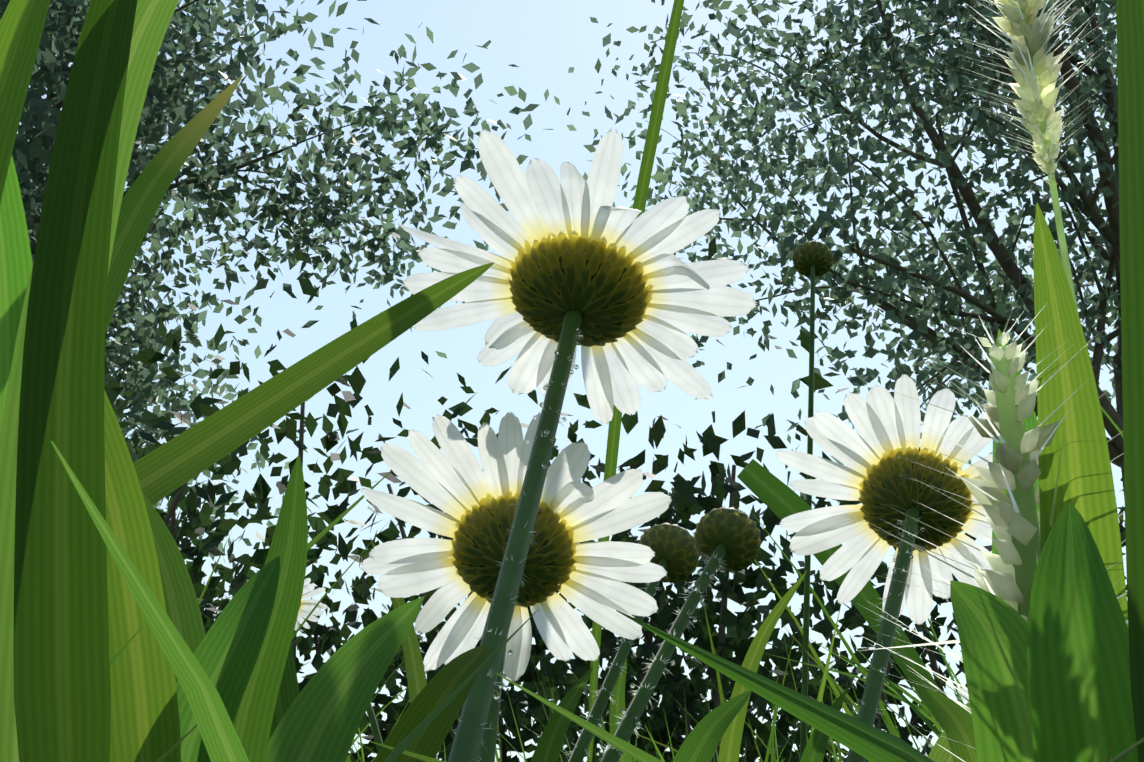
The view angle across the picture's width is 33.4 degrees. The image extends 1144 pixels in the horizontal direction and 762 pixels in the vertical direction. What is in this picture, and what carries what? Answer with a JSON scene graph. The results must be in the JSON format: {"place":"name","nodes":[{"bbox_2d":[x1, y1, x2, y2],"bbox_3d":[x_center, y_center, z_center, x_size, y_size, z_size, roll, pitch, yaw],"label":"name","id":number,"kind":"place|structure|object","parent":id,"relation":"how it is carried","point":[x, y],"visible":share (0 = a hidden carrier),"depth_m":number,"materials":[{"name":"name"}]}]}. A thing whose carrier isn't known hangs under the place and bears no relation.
{"place":"outdoors","nodes":[
{"label":"outdoors","id":0,"kind":"place"},
{"bbox_2d":[0,0,1143,761],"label":"grass","id":1,"kind":"structure","parent":0,"point":[110,650],"depth_m":0.10,"materials":[{"name":"green plant"}]},
{"bbox_2d":[17,0,1126,761],"label":"sky","id":2,"kind":"structure","parent":0,"point":[544,38],"materials":[{"name":"blue"}]},
{"bbox_3d":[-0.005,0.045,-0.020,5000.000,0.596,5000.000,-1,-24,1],"label":"ground","id":3,"kind":"structure","parent":0,"visible":0},
{"bbox_2d":[0,0,553,574],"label":"tree","id":4,"kind":"object","parent":3,"relation":"on","point":[168,104],"visible":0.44,"depth_m":19.63,"materials":[{"name":"green plant"}]},
{"bbox_2d":[294,578,327,630],"bbox_3d":[-0.164,0.324,1.087,0.047,0.402,0.167,-1,-24,1],"label":"daisy","id":5,"kind":"object","parent":3,"relation":"on","point":[306,607],"visible":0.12,"depth_m":1.11,"materials":[{"name":"white plant"}]},
{"bbox_2d":[367,702,382,752],"bbox_3d":[-0.027,0.142,0.395,0.054,0.171,0.018,15,-28,-30],"label":"stem","id":6,"kind":"object","parent":3,"relation":"on","point":[374,726],"visible":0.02,"depth_m":0.41,"materials":[{"name":"plant"}]},
{"bbox_2d":[359,412,671,761],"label":"daisy","id":7,"kind":"object","parent":3,"relation":"on","point":[468,493],"visible":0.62,"depth_m":0.25,"materials":[{"name":"white plant"}]},
{"bbox_2d":[399,128,756,761],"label":"daisy","id":8,"kind":"object","parent":3,"relation":"on","point":[624,297],"visible":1,"depth_m":0.24,"materials":[{"name":"white plant"}]},
{"bbox_2d":[104,237,1127,761],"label":"hedge shrubs","id":9,"kind":"object","parent":3,"relation":"on","point":[686,503],"visible":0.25,"depth_m":9.51,"materials":[{"name":"green plant"}]},
{"bbox_2d":[568,522,699,761],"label":"daisy bud","id":10,"kind":"object","parent":3,"relation":"on","point":[677,556],"visible":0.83,"depth_m":0.30,"materials":[{"name":"green plant"}]},
{"bbox_2d":[598,506,760,761],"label":"daisy bud","id":11,"kind":"object","parent":3,"relation":"on","point":[727,539],"visible":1,"depth_m":0.23,"materials":[{"name":"green plant"}]},
{"bbox_2d":[792,240,832,759],"bbox_3d":[0.070,0.125,0.574,0.015,0.347,0.076,6,-25,-13],"label":"daisy bud","id":12,"kind":"object","parent":3,"relation":"on","point":[813,259],"visible":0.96,"depth_m":0.59,"materials":[{"name":"green plant"}]},
{"bbox_2d":[544,0,1124,499],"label":"tree","id":13,"kind":"object","parent":3,"relation":"on","point":[1088,86],"visible":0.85,"depth_m":21.01,"materials":[{"name":"green plant"}]},
{"bbox_2d":[775,374,992,761],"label":"daisy","id":14,"kind":"object","parent":3,"relation":"on","point":[877,459],"visible":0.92,"depth_m":0.26,"materials":[{"name":"white plant"}]},
{"bbox_2d":[958,688,968,699],"bbox_3d":[0.167,0.237,0.714,0.040,0.257,0.075,17,-29,-33],"label":"daisy","id":15,"kind":"object","parent":3,"relation":"on","point":[965,691],"depth_m":0.75,"materials":[{"name":"white plant"}]},
{"bbox_2d":[829,306,1127,761],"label":"wheat ear","id":16,"kind":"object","parent":3,"relation":"on","point":[1013,519],"depth_m":0.12,"materials":[{"name":"plant"}]},
{"bbox_2d":[955,0,1113,310],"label":"wheat ear","id":17,"kind":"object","parent":3,"relation":"on","point":[1029,62],"depth_m":0.49,"materials":[{"name":"plant"}]}
]}

